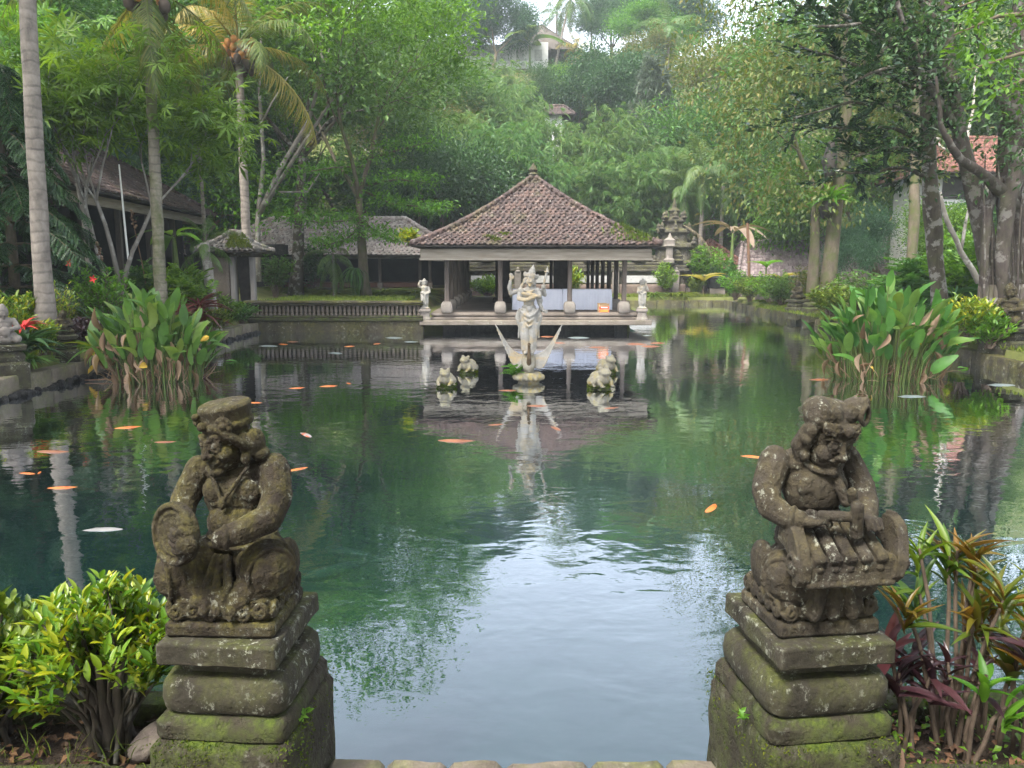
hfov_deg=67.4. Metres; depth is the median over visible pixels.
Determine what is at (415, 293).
grass clump
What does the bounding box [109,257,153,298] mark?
fern bush
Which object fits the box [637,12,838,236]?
tree
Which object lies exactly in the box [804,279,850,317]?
leafy bush
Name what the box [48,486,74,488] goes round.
koi
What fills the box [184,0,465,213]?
tree
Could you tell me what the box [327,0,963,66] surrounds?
sky
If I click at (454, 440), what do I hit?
koi
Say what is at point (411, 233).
leafy bush
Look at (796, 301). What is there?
stone statue
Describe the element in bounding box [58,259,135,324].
hibiscus bush
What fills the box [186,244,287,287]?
pebble wall
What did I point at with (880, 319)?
water plant
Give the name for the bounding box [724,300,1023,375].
pond wall
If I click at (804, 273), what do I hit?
leafy bush
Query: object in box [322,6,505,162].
tree
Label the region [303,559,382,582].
koi
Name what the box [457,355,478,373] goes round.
stone frog
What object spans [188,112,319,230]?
tree
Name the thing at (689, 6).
tree
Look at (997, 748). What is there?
weeds
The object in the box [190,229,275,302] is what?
stone shrine
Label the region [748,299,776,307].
strap plant
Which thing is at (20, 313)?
croton bush
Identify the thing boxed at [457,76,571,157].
bamboo clump
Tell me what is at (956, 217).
tree
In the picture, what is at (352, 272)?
hanging fern
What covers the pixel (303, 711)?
weed
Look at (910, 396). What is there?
koi
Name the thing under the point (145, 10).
coconut palm
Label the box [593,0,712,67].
tree
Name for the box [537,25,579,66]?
thatched house
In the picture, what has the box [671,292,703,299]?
spider plant
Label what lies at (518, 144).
bamboo clump
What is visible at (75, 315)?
grass
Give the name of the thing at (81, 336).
purple bush
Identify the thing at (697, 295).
grass
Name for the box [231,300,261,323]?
leafy bush
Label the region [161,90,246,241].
areca palm
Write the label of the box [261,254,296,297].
leafy bush
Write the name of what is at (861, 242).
tree
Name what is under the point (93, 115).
parasol leaf tree
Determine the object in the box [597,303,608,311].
cardboard box
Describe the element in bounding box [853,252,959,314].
fern bush
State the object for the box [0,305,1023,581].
water
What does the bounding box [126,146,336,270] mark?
tree
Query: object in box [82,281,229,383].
water plant
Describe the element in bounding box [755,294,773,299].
stone block
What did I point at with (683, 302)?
pond wall
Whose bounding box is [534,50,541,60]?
window
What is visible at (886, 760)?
moss
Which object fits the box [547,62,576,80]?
tree
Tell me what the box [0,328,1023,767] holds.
pond bed
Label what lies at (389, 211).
tree
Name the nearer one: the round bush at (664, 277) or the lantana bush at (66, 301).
the lantana bush at (66, 301)
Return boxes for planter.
[683,276,704,293]
[707,276,729,296]
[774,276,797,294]
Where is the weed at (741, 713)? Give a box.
[732,707,749,725]
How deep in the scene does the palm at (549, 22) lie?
99.82 m
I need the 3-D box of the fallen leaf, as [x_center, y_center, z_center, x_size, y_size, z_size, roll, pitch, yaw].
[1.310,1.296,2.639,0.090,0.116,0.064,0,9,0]
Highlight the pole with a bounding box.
[118,164,129,274]
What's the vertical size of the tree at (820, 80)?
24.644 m
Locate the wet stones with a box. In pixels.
[0,330,260,401]
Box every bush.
[0,289,37,332]
[0,566,173,765]
[0,583,65,748]
[25,318,61,358]
[54,280,79,317]
[57,315,89,333]
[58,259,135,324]
[68,316,103,342]
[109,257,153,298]
[119,260,222,309]
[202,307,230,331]
[217,294,245,325]
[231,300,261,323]
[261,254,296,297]
[288,238,335,288]
[394,227,421,246]
[469,273,513,296]
[572,265,585,288]
[651,261,677,291]
[685,274,708,294]
[686,243,734,292]
[706,257,745,295]
[715,269,755,299]
[732,274,764,301]
[744,270,793,303]
[761,275,802,305]
[788,264,821,298]
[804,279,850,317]
[822,270,881,309]
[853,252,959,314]
[860,279,888,294]
[920,226,995,305]
[946,292,1004,346]
[962,310,1020,348]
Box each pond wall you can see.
[0,323,258,397]
[626,300,723,304]
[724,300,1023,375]
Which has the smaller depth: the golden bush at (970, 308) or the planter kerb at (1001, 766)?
the planter kerb at (1001, 766)
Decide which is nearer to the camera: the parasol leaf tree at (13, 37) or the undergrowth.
the parasol leaf tree at (13, 37)
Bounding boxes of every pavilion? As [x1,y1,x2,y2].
[179,216,443,301]
[409,163,663,331]
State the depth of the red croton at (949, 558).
2.89 m
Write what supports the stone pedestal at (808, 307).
on the ground at (432, 306)
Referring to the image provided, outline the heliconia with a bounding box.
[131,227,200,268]
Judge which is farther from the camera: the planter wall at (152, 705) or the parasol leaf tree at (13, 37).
the parasol leaf tree at (13, 37)
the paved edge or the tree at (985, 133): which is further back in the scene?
the tree at (985, 133)
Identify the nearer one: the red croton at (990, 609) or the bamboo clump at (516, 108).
the red croton at (990, 609)
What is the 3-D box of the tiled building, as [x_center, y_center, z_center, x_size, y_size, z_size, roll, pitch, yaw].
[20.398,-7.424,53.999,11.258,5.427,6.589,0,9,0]
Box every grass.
[29,305,236,362]
[242,294,414,303]
[612,293,728,296]
[753,304,1023,352]
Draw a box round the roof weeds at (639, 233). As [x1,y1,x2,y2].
[593,222,652,240]
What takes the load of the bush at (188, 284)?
on the ground at (432, 306)
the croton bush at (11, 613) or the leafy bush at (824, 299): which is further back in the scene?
the leafy bush at (824, 299)
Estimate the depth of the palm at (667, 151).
54.26 m
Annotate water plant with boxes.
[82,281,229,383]
[802,269,978,382]
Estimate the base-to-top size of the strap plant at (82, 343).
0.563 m
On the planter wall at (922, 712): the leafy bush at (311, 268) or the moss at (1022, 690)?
the moss at (1022, 690)
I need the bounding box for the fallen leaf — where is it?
[890,750,904,767]
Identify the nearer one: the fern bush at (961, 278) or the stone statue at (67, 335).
the stone statue at (67, 335)
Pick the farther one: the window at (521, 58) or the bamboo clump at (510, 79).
the window at (521, 58)
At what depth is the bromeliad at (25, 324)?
13.98 m
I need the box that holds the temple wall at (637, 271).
[469,250,688,295]
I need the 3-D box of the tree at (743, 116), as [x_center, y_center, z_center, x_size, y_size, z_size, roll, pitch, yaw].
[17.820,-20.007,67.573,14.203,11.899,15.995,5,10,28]
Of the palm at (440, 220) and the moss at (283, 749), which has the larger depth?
the palm at (440, 220)
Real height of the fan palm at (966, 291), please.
1.528 m
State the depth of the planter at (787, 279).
43.64 m
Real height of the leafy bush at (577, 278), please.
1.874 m
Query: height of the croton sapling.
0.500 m
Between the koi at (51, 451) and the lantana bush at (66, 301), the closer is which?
the koi at (51, 451)
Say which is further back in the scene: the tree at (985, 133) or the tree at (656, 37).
the tree at (656, 37)
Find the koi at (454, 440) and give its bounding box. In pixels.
[438,439,472,441]
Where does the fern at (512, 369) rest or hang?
attached to the statue at (528, 317)
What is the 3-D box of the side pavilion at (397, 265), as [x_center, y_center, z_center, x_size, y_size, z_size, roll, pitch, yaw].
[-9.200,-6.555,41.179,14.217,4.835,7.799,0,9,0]
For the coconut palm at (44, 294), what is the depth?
14.87 m
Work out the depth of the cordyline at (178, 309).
19.47 m
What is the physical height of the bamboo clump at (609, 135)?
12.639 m
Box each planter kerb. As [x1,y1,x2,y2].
[0,764,148,767]
[905,764,1023,767]
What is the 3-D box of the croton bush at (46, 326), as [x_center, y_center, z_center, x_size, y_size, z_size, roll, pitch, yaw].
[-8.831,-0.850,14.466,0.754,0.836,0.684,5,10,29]
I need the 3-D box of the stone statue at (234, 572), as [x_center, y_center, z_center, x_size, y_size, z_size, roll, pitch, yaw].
[-0.997,0.453,2.650,0.497,0.804,0.470,0,9,2]
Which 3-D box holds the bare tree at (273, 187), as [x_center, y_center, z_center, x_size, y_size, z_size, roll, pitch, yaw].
[-9.558,-9.206,30.349,6.664,10.251,3.134,-1,9,-8]
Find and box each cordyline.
[155,303,201,328]
[180,293,235,329]
[876,607,979,753]
[958,601,1023,759]
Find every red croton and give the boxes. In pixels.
[877,505,1023,753]
[952,562,1023,745]
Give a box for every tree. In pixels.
[0,0,159,283]
[0,0,223,292]
[0,0,225,83]
[0,7,285,312]
[64,0,206,157]
[72,0,351,229]
[86,88,311,272]
[89,0,494,295]
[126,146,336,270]
[128,49,351,228]
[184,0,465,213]
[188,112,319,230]
[190,19,352,281]
[193,0,502,296]
[195,28,357,210]
[217,142,424,231]
[236,98,346,155]
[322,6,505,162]
[324,174,475,231]
[330,73,501,153]
[337,96,529,228]
[353,0,466,60]
[390,0,495,45]
[453,0,558,68]
[517,59,585,124]
[532,72,612,136]
[535,28,686,127]
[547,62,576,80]
[558,0,644,52]
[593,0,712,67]
[600,19,680,68]
[615,70,825,248]
[635,0,741,69]
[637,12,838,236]
[651,0,993,309]
[666,91,806,220]
[694,0,1013,194]
[705,140,792,241]
[716,105,909,277]
[730,0,1000,305]
[732,36,899,155]
[819,192,906,286]
[838,24,1006,257]
[880,194,994,255]
[887,168,995,258]
[903,29,1009,157]
[936,68,999,135]
[939,0,1023,124]
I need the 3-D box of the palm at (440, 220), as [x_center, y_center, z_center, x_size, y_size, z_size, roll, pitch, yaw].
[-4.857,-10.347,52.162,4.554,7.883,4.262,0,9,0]
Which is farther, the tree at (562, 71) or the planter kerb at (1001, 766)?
the tree at (562, 71)
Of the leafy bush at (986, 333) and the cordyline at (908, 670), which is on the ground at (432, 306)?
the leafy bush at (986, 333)
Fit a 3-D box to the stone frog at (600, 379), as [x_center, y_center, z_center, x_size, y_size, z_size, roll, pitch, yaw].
[1.590,0.380,13.981,0.471,1.438,0.505,-6,11,-35]
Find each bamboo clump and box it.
[403,105,513,214]
[430,49,532,107]
[449,114,582,210]
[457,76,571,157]
[535,98,670,206]
[564,133,704,261]
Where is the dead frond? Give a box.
[683,225,711,255]
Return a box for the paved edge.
[329,758,717,767]
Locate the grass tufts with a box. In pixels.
[0,718,151,767]
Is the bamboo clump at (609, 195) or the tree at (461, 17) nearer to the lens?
the bamboo clump at (609, 195)
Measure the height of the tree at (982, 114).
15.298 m
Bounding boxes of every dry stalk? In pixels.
[95,241,110,282]
[130,209,146,289]
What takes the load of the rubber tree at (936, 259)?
on the ground at (432, 306)
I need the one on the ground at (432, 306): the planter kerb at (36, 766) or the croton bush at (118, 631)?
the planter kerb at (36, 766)
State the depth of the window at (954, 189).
42.76 m
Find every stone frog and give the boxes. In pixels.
[435,368,456,387]
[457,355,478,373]
[587,366,614,389]
[595,355,618,374]
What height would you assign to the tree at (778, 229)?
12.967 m
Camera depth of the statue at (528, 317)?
14.43 m
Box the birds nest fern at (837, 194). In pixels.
[804,183,860,206]
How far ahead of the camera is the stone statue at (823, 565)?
2.57 m
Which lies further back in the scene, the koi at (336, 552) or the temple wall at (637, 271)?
the temple wall at (637, 271)
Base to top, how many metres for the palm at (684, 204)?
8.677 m
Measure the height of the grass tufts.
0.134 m
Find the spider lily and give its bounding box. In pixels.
[25,350,63,369]
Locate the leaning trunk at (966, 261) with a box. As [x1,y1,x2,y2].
[941,196,978,283]
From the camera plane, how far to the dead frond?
44.59 m
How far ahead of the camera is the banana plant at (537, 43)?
90.19 m
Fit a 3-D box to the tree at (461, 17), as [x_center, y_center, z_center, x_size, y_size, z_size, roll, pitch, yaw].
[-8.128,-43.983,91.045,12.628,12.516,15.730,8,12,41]
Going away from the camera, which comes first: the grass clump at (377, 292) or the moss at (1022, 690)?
the moss at (1022, 690)
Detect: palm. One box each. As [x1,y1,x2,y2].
[0,0,253,327]
[19,0,56,351]
[130,0,347,237]
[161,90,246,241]
[180,215,240,329]
[303,227,354,295]
[406,182,470,229]
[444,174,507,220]
[538,0,577,37]
[544,0,594,64]
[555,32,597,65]
[632,0,708,69]
[649,141,696,207]
[649,169,723,238]
[657,131,753,245]
[680,273,726,296]
[694,148,762,245]
[745,260,781,279]
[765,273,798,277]
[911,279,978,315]
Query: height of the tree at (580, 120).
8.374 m
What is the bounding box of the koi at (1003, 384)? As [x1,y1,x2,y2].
[990,383,1014,385]
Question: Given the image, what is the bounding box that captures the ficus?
[797,0,1023,343]
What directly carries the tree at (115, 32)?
on the ground at (432, 306)
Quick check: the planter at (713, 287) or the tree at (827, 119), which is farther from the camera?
the tree at (827, 119)
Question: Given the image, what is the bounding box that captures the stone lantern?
[663,233,675,262]
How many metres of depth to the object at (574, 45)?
89.94 m
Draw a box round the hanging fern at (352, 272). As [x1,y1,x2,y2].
[338,267,369,295]
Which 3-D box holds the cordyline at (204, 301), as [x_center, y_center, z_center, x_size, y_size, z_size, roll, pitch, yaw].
[-8.278,-1.902,20.381,1.622,1.030,1.588,3,9,17]
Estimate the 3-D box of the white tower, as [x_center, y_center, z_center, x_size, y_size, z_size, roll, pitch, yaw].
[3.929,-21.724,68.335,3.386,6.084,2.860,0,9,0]
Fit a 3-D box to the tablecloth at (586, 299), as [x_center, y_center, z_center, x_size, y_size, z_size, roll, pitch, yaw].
[2.650,-3.022,27.359,1.780,0.723,0.760,0,9,0]
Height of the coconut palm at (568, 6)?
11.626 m
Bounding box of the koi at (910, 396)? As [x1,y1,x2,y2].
[897,395,924,396]
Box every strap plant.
[56,340,114,364]
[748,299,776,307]
[763,302,787,315]
[810,309,839,327]
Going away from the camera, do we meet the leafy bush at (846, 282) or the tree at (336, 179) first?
the leafy bush at (846, 282)
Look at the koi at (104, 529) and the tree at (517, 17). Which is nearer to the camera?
the koi at (104, 529)
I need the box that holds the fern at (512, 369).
[500,363,524,374]
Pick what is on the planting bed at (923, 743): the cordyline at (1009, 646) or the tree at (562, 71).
the cordyline at (1009, 646)
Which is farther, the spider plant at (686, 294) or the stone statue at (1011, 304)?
the spider plant at (686, 294)
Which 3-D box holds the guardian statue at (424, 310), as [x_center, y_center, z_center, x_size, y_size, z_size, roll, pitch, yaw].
[-2.920,-2.825,25.565,0.429,1.378,0.400,-2,9,-10]
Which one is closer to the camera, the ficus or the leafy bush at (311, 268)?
the ficus
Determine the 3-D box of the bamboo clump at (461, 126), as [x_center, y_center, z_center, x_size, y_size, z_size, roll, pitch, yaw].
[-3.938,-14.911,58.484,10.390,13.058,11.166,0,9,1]
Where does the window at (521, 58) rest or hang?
in the white house at (539, 53)
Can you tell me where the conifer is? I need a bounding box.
[0,64,121,317]
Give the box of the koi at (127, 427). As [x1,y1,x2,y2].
[114,426,140,428]
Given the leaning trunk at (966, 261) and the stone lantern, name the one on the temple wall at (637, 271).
the stone lantern
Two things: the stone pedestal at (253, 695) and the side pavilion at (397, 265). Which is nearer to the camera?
the stone pedestal at (253, 695)
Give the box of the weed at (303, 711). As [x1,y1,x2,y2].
[298,707,314,721]
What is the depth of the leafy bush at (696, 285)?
44.75 m
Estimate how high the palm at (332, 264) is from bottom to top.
3.440 m
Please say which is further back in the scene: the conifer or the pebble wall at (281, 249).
the pebble wall at (281, 249)
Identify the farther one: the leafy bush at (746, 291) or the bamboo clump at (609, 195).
the bamboo clump at (609, 195)
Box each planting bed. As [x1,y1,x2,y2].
[0,724,147,767]
[892,723,1021,766]
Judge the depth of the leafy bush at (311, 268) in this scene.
36.12 m
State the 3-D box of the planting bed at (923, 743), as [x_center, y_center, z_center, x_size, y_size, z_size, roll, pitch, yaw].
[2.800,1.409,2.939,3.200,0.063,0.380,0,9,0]
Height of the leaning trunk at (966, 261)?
4.160 m
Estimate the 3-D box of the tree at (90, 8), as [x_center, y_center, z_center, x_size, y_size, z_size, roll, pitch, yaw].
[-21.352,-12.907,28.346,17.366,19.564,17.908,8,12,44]
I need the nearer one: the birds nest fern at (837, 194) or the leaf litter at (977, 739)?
the leaf litter at (977, 739)
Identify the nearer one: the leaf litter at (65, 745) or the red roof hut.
the leaf litter at (65, 745)
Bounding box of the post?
[746,223,750,295]
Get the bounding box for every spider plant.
[647,291,670,301]
[657,291,685,299]
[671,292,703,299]
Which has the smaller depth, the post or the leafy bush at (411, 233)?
the leafy bush at (411, 233)
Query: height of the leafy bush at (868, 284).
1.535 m
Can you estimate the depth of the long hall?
33.38 m
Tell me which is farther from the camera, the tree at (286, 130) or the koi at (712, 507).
the tree at (286, 130)
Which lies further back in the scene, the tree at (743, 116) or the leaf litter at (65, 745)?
the tree at (743, 116)
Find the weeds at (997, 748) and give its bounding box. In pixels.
[885,704,1023,766]
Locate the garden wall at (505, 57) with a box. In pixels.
[451,44,511,67]
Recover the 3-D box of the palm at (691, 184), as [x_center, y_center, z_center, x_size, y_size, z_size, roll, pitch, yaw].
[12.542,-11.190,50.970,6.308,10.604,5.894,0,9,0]
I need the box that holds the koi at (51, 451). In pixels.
[36,450,68,452]
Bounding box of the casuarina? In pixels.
[626,50,678,171]
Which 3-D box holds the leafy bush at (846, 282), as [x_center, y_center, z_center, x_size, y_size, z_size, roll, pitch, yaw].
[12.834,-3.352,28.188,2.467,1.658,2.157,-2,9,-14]
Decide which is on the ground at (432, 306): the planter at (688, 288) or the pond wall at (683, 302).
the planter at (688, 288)
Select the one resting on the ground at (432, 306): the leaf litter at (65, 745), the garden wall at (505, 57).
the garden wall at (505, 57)
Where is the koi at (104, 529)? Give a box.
[82,527,121,541]
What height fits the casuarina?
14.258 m
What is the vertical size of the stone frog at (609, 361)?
1.388 m
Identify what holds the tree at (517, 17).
on the ground at (432, 306)
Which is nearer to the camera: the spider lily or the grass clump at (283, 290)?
the spider lily
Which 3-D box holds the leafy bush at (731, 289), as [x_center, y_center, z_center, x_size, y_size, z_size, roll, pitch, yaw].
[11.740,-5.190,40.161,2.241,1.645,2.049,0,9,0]
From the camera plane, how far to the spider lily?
13.62 m
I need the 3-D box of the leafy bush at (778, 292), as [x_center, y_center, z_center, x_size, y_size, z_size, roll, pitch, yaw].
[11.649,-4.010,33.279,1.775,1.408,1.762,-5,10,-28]
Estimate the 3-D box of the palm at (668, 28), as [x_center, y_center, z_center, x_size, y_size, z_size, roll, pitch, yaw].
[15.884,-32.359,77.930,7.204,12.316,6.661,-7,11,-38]
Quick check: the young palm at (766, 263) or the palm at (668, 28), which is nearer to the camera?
the young palm at (766, 263)
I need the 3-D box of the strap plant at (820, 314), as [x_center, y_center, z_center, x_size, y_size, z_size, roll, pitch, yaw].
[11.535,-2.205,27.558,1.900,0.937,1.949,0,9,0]
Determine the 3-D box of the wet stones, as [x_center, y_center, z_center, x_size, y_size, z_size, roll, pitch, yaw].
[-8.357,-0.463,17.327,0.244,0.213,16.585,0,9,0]
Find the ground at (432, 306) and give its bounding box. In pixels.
[30,0,1023,368]
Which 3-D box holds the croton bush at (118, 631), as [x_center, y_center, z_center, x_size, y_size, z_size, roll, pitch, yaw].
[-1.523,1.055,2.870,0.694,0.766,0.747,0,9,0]
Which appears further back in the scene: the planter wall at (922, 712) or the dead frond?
the dead frond
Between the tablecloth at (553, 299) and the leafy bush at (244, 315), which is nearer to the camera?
the leafy bush at (244, 315)
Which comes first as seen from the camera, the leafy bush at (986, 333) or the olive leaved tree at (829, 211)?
the leafy bush at (986, 333)
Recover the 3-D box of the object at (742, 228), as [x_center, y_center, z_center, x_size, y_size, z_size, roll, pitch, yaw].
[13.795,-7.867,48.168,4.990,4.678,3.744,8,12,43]
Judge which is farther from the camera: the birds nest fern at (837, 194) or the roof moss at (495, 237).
the birds nest fern at (837, 194)
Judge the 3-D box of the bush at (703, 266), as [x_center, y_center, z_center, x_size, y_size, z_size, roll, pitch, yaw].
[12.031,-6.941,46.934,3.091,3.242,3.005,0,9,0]
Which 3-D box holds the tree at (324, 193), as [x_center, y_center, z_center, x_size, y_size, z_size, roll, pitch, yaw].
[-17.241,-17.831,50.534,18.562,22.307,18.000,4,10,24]
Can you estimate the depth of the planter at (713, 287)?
44.85 m
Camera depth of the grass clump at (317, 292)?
35.97 m
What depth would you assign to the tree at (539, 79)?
74.10 m
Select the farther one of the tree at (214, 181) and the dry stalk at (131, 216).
the tree at (214, 181)
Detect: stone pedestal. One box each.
[148,592,335,767]
[708,593,901,767]
[801,302,820,321]
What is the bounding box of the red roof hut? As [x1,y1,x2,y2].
[692,238,737,273]
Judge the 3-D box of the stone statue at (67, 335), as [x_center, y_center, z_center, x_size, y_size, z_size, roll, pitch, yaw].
[-8.756,-0.838,15.049,0.444,1.242,0.442,-7,11,-39]
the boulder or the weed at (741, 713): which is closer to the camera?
the weed at (741, 713)
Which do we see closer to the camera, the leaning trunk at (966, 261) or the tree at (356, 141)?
the leaning trunk at (966, 261)
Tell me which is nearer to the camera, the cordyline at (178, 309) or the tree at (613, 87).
the cordyline at (178, 309)
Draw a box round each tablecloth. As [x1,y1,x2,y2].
[512,289,562,309]
[562,289,611,309]
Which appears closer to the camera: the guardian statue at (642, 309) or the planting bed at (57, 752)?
the planting bed at (57, 752)
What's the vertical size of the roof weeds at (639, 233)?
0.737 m
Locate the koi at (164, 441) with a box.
[155,441,176,442]
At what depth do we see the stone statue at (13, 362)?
13.05 m
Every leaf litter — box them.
[0,716,158,767]
[892,714,1023,766]
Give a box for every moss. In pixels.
[33,688,162,767]
[143,667,337,767]
[482,231,512,240]
[705,668,912,767]
[883,683,1023,767]
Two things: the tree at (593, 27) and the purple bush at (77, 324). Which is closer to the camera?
the purple bush at (77, 324)
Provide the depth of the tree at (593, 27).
95.38 m
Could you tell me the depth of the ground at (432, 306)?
45.35 m
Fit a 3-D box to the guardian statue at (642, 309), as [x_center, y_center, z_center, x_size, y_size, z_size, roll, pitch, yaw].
[4.342,-2.826,25.567,0.410,1.378,0.400,2,9,10]
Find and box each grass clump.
[257,286,331,294]
[285,288,385,295]
[338,287,420,295]
[379,289,443,303]
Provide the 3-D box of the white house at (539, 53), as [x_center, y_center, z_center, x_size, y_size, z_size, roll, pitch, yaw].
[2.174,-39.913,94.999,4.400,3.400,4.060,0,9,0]
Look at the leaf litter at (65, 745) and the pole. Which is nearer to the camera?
the leaf litter at (65, 745)
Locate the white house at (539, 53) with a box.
[512,42,547,68]
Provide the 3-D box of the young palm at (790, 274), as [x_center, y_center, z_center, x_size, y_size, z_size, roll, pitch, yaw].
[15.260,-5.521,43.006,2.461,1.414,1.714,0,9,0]
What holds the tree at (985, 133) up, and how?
on the ground at (432, 306)
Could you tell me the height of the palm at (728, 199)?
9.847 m
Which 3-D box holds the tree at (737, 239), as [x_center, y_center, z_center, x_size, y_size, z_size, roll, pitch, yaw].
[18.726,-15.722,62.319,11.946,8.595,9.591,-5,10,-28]
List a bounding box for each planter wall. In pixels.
[12,689,166,728]
[884,689,1023,726]
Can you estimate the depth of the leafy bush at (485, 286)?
42.33 m
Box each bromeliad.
[12,317,43,333]
[14,317,67,358]
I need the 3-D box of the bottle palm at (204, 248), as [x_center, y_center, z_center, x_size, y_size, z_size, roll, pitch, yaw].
[-8.479,-3.125,21.414,1.658,3.236,1.508,6,11,35]
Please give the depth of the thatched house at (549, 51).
96.20 m
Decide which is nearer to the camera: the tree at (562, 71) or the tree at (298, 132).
the tree at (298, 132)
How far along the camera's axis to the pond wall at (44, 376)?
14.33 m
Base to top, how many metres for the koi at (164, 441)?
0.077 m
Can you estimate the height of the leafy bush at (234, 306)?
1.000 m
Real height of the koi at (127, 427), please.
0.096 m
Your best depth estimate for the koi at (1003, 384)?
14.28 m
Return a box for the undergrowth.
[240,1,1010,274]
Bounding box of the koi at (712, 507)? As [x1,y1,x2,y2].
[705,504,716,511]
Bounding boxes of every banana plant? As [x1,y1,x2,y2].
[499,25,566,69]
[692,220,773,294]
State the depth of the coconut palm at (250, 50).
26.97 m
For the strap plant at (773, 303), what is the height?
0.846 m
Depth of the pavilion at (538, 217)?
25.65 m
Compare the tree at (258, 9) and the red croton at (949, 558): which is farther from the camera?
the tree at (258, 9)
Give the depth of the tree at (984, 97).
53.17 m
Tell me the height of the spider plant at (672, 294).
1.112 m
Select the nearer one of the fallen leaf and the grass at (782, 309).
the fallen leaf
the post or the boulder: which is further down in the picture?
the boulder
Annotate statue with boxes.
[0,304,31,388]
[53,310,80,362]
[151,395,302,637]
[418,278,430,319]
[495,265,561,383]
[636,278,648,319]
[741,395,910,638]
[784,279,808,318]
[976,282,1023,358]
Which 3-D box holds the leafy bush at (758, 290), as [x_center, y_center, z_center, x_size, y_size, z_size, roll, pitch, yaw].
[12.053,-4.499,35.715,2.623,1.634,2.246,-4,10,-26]
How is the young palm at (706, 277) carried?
on the ground at (432, 306)
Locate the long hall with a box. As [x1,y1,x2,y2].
[0,120,216,301]
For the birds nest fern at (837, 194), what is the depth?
28.39 m
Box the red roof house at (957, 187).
[870,135,997,268]
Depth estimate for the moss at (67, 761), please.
2.73 m
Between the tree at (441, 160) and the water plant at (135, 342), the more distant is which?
the tree at (441, 160)
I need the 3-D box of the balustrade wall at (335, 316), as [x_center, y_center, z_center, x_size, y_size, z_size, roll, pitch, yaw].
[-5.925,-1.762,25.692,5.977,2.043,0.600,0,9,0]
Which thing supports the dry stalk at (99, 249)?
on the ground at (432, 306)
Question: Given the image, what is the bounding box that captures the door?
[238,257,250,302]
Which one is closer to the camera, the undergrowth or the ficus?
the ficus
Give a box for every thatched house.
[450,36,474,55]
[502,36,551,58]
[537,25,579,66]
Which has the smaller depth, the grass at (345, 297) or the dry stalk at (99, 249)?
the dry stalk at (99, 249)
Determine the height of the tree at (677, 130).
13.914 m
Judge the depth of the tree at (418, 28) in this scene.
79.99 m
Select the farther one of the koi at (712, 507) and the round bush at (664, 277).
the round bush at (664, 277)
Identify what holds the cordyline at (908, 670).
on the planting bed at (923, 743)
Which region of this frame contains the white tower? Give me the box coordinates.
[539,104,575,162]
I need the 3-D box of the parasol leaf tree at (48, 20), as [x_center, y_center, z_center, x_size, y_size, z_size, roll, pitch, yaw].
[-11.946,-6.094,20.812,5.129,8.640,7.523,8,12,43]
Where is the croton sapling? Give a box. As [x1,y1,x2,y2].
[916,639,1023,766]
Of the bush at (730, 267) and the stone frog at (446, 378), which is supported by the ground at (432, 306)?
the bush at (730, 267)
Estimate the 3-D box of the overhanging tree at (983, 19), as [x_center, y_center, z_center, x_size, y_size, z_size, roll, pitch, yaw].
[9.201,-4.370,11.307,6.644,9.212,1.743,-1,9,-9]
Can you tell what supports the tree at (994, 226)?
on the ground at (432, 306)
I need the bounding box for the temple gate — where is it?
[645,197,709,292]
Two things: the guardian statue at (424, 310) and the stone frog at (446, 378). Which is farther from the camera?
the guardian statue at (424, 310)
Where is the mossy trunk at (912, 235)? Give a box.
[906,39,920,307]
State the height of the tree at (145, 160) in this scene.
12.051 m
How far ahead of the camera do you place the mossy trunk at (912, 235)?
26.26 m
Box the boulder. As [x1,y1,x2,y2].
[127,721,159,763]
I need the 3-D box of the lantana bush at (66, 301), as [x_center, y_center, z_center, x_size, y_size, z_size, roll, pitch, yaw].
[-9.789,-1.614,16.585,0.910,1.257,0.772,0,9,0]
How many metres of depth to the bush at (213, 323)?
20.68 m
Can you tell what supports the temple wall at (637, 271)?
on the ground at (432, 306)
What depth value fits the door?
26.43 m
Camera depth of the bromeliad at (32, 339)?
13.98 m
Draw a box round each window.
[516,50,523,60]
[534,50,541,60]
[942,176,966,198]
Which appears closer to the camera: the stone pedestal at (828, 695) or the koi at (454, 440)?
the stone pedestal at (828, 695)
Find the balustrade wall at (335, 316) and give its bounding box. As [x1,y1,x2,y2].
[242,300,424,332]
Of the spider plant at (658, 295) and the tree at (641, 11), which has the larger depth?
the tree at (641, 11)
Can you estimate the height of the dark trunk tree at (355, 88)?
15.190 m
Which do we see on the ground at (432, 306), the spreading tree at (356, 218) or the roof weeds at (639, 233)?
the spreading tree at (356, 218)
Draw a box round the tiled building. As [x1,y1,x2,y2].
[734,239,895,290]
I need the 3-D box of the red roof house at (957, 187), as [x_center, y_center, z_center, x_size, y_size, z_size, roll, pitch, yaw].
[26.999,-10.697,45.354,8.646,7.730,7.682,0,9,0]

